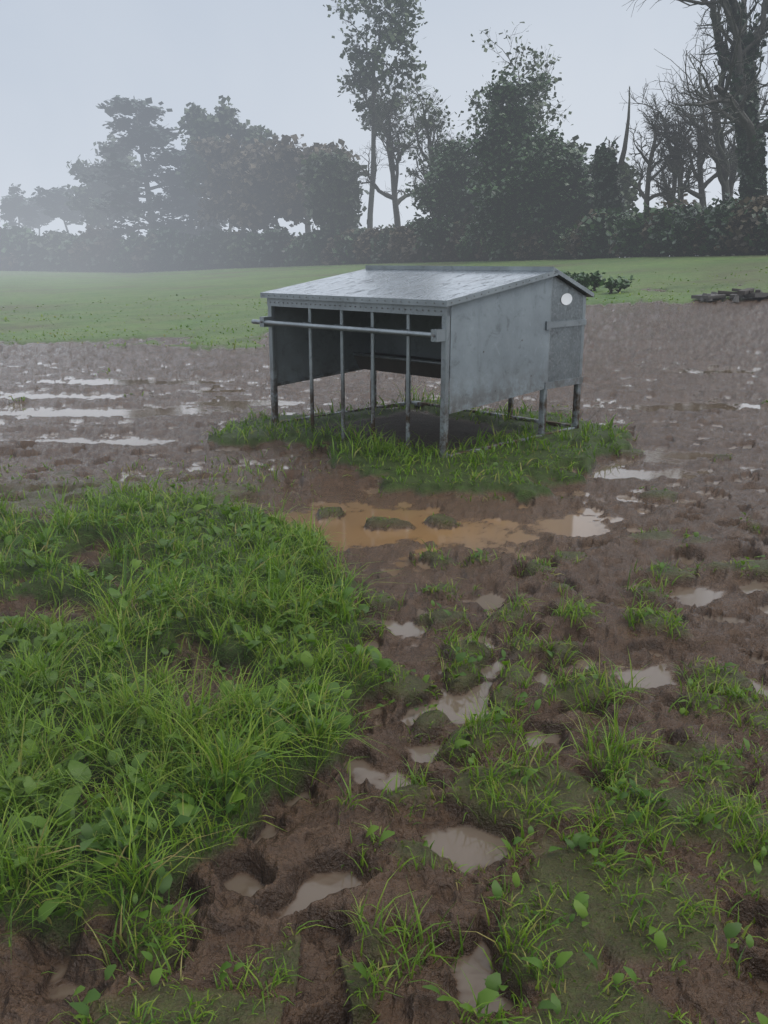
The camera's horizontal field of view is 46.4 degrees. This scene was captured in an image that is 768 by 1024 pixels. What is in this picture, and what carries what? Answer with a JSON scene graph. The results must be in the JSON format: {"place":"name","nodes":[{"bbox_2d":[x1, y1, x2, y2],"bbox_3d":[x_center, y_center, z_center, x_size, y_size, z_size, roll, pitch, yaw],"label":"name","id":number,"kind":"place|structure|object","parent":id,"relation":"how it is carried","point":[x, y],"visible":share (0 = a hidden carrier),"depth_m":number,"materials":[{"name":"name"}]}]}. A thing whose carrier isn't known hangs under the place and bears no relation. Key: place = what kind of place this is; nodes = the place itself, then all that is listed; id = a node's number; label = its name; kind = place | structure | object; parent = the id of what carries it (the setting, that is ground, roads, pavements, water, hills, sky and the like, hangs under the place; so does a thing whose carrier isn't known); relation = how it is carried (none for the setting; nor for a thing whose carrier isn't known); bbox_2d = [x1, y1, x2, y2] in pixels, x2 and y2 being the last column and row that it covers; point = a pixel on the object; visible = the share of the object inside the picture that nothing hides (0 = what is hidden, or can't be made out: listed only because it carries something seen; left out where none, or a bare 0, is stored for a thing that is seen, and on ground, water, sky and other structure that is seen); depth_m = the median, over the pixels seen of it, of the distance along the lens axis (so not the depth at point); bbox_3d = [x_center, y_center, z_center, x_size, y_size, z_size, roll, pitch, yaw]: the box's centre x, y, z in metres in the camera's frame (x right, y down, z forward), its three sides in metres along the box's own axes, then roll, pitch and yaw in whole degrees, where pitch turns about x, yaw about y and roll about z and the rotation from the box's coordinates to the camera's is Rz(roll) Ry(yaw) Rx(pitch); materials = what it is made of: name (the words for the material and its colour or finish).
{"place":"outdoors","nodes":[
{"label":"outdoors","id":0,"kind":"place"},
{"bbox_2d":[0,255,767,1023],"bbox_3d":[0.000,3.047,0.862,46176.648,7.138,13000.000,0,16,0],"label":"ground","id":1,"kind":"structure","parent":0,"point":[678,387],"depth_m":3.91,"materials":[{"name":"brown soil"}]},
{"bbox_2d":[0,183,45,228],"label":"tree","id":2,"kind":"object","parent":1,"relation":"on","point":[13,206],"visible":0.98,"depth_m":187.15,"materials":[{"name":"green plant"}]},
{"bbox_2d":[20,197,54,234],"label":"tree","id":3,"kind":"object","parent":1,"relation":"on","point":[44,220],"visible":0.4,"depth_m":201.63,"materials":[{"name":"green plant"}]},
{"bbox_2d":[24,185,84,233],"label":"tree","id":4,"kind":"object","parent":1,"relation":"on","point":[53,201],"visible":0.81,"depth_m":173.69,"materials":[{"name":"green plant"}]},
{"bbox_2d":[64,132,152,231],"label":"tree","id":5,"kind":"object","parent":1,"relation":"on","point":[93,217],"visible":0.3,"depth_m":150.66,"materials":[{"name":"green plant"}]},
{"bbox_2d":[82,95,203,237],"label":"cedar","id":6,"kind":"object","parent":1,"relation":"on","point":[144,135],"visible":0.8,"depth_m":133.21,"materials":[{"name":"green plant"}]},
{"bbox_2d":[144,143,228,237],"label":"cedar","id":7,"kind":"object","parent":1,"relation":"on","point":[171,158],"visible":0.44,"depth_m":133.18,"materials":[{"name":"green plant"}]},
{"bbox_2d":[190,134,249,229],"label":"tree","id":8,"kind":"object","parent":1,"relation":"on","point":[211,190],"visible":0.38,"depth_m":117.22,"materials":[{"name":"green plant"}]},
{"bbox_2d":[175,95,275,231],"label":"tree","id":9,"kind":"object","parent":1,"relation":"on","point":[223,122],"visible":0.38,"depth_m":123.31,"materials":[{"name":"green plant"}]},
{"bbox_2d":[216,138,282,233],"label":"tree","id":10,"kind":"object","parent":1,"relation":"on","point":[248,204],"visible":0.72,"depth_m":113.84,"materials":[{"name":"green plant"}]},
{"bbox_2d":[244,134,360,232],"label":"beech","id":11,"kind":"object","parent":1,"relation":"on","point":[283,160],"visible":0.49,"depth_m":112.39,"materials":[{"name":"green plant"}]},
{"bbox_2d":[24,214,587,271],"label":"hedge row","id":12,"kind":"object","parent":1,"relation":"on","point":[48,243],"visible":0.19,"depth_m":118.12,"materials":[{"name":"green plant"}]},
{"bbox_2d":[296,148,369,236],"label":"beech","id":13,"kind":"object","parent":1,"relation":"on","point":[331,203],"visible":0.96,"depth_m":100.02,"materials":[{"name":"green plant"}]},
{"bbox_2d":[323,0,427,228],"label":"tall ash","id":14,"kind":"object","parent":1,"relation":"on","point":[391,35],"visible":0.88,"depth_m":91.75,"materials":[{"name":"green plant"}]},
{"bbox_2d":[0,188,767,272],"bbox_3d":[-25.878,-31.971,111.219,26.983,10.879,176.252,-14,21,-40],"label":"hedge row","id":15,"kind":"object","parent":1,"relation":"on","point":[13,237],"visible":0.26,"depth_m":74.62,"materials":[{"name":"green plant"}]},
{"bbox_2d":[337,62,434,227],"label":"bare oak","id":16,"kind":"object","parent":1,"relation":"on","point":[393,168],"visible":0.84,"depth_m":89.71,"materials":[{"name":"green plant"}]},
{"bbox_2d":[251,265,593,457],"bbox_3d":[0.317,-1.489,8.277,2.042,1.510,2.389,-15,22,-42],"label":"livestock shelter","id":17,"kind":"object","parent":1,"relation":"on","point":[476,336],"visible":0.91,"depth_m":7.75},
{"bbox_2d":[388,70,475,214],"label":"tree","id":18,"kind":"object","parent":1,"relation":"on","point":[429,125],"visible":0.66,"depth_m":85.84,"materials":[{"name":"green plant"}]},
{"bbox_2d":[418,120,467,212],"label":"tree","id":19,"kind":"object","parent":1,"relation":"on","point":[441,140],"visible":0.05,"depth_m":95.68,"materials":[{"name":"green plant"}]},
{"bbox_2d":[401,132,485,259],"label":"holly","id":20,"kind":"object","parent":1,"relation":"on","point":[444,193],"visible":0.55,"depth_m":78.29,"materials":[{"name":"green plant"}]},
{"bbox_2d":[456,66,555,259],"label":"holly","id":21,"kind":"object","parent":1,"relation":"on","point":[513,125],"visible":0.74,"depth_m":68.12,"materials":[{"name":"green plant"}]},
{"bbox_2d":[450,22,572,167],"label":"tree","id":22,"kind":"object","parent":1,"relation":"on","point":[536,104],"visible":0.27,"depth_m":76.18,"materials":[{"name":"green plant"}]},
{"bbox_2d":[503,123,631,259],"bbox_3d":[13.910,-23.154,65.738,10.519,10.146,6.923,3,16,12],"label":"holly","id":23,"kind":"object","parent":1,"relation":"on","point":[559,187],"visible":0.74,"depth_m":64.60,"materials":[{"name":"green plant"}]},
{"bbox_2d":[557,135,591,168],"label":"tree","id":24,"kind":"object","parent":1,"relation":"on","point":[575,138],"visible":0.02,"depth_m":79.41,"materials":[{"name":"green plant"}]},
{"bbox_2d":[561,270,634,293],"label":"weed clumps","id":25,"kind":"object","parent":1,"relation":"on","point":[595,280],"visible":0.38,"depth_m":28.24,"materials":[{"name":"green plant"}]},
{"bbox_2d":[587,135,625,212],"bbox_3d":[14.980,-20.935,60.260,3.790,8.104,2.163,-6,17,-20],"label":"tree","id":26,"kind":"object","parent":1,"relation":"on","point":[604,165],"visible":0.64,"depth_m":59.20,"materials":[{"name":"green plant"}]},
{"bbox_2d":[618,86,629,165],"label":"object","id":27,"kind":"object","parent":26,"relation":"attached to","point":[623,154],"visible":0.94,"depth_m":59.48,"materials":[{"name":"brown plant"}]},
{"bbox_2d":[618,157,644,214],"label":"tree","id":28,"kind":"object","parent":1,"relation":"on","point":[627,192],"visible":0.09,"depth_m":68.60,"materials":[{"name":"green plant"}]},
{"bbox_2d":[615,93,711,208],"bbox_3d":[17.563,-21.321,57.653,5.999,10.074,6.262,0,16,0],"label":"bare tree","id":29,"kind":"object","parent":1,"relation":"on","point":[646,196],"visible":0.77,"depth_m":56.58,"materials":[{"name":"brown plant"}]},
{"bbox_2d":[620,83,707,206],"bbox_3d":[18.514,-22.524,59.786,6.440,11.165,6.239,0,16,0],"label":"bare tree","id":30,"kind":"object","parent":1,"relation":"on","point":[673,176],"visible":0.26,"depth_m":58.67,"materials":[{"name":"brown plant"}]},
{"bbox_2d":[644,101,711,205],"bbox_3d":[18.408,-21.052,57.292,4.524,9.682,5.099,0,16,0],"label":"bare tree","id":31,"kind":"object","parent":1,"relation":"on","point":[678,163],"visible":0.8,"depth_m":56.28,"materials":[{"name":"brown plant"}]},
{"bbox_2d":[623,0,767,200],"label":"tree","id":32,"kind":"object","parent":1,"relation":"on","point":[739,101],"visible":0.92,"depth_m":46.37,"materials":[{"name":"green plant"}]},
{"bbox_2d":[640,31,767,254],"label":"bare tree","id":33,"kind":"object","parent":1,"relation":"on","point":[723,174],"visible":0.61,"depth_m":55.01,"materials":[{"name":"brown plant"}]},
{"bbox_2d":[652,64,767,255],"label":"bare tree","id":34,"kind":"object","parent":1,"relation":"on","point":[701,197],"visible":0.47,"depth_m":56.22,"materials":[{"name":"brown plant"}]},
{"bbox_2d":[691,288,767,301],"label":"debris heap","id":35,"kind":"object","parent":1,"relation":"on","point":[759,294],"visible":0.94,"depth_m":23.09,"materials":[{"name":"grey stone"}]},
{"bbox_2d":[714,74,767,196],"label":"tree","id":36,"kind":"object","parent":1,"relation":"on","point":[733,179],"visible":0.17,"depth_m":58.01,"materials":[{"name":"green plant"}]},
{"bbox_2d":[0,263,767,1023],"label":"grass","id":37,"kind":"structure","parent":0,"point":[236,703],"depth_m":2.93,"materials":[{"name":"green plant"}]},
{"bbox_2d":[0,0,767,257],"label":"sky","id":38,"kind":"structure","parent":0,"point":[278,63],"materials":[{"name":"grey"}]}
]}

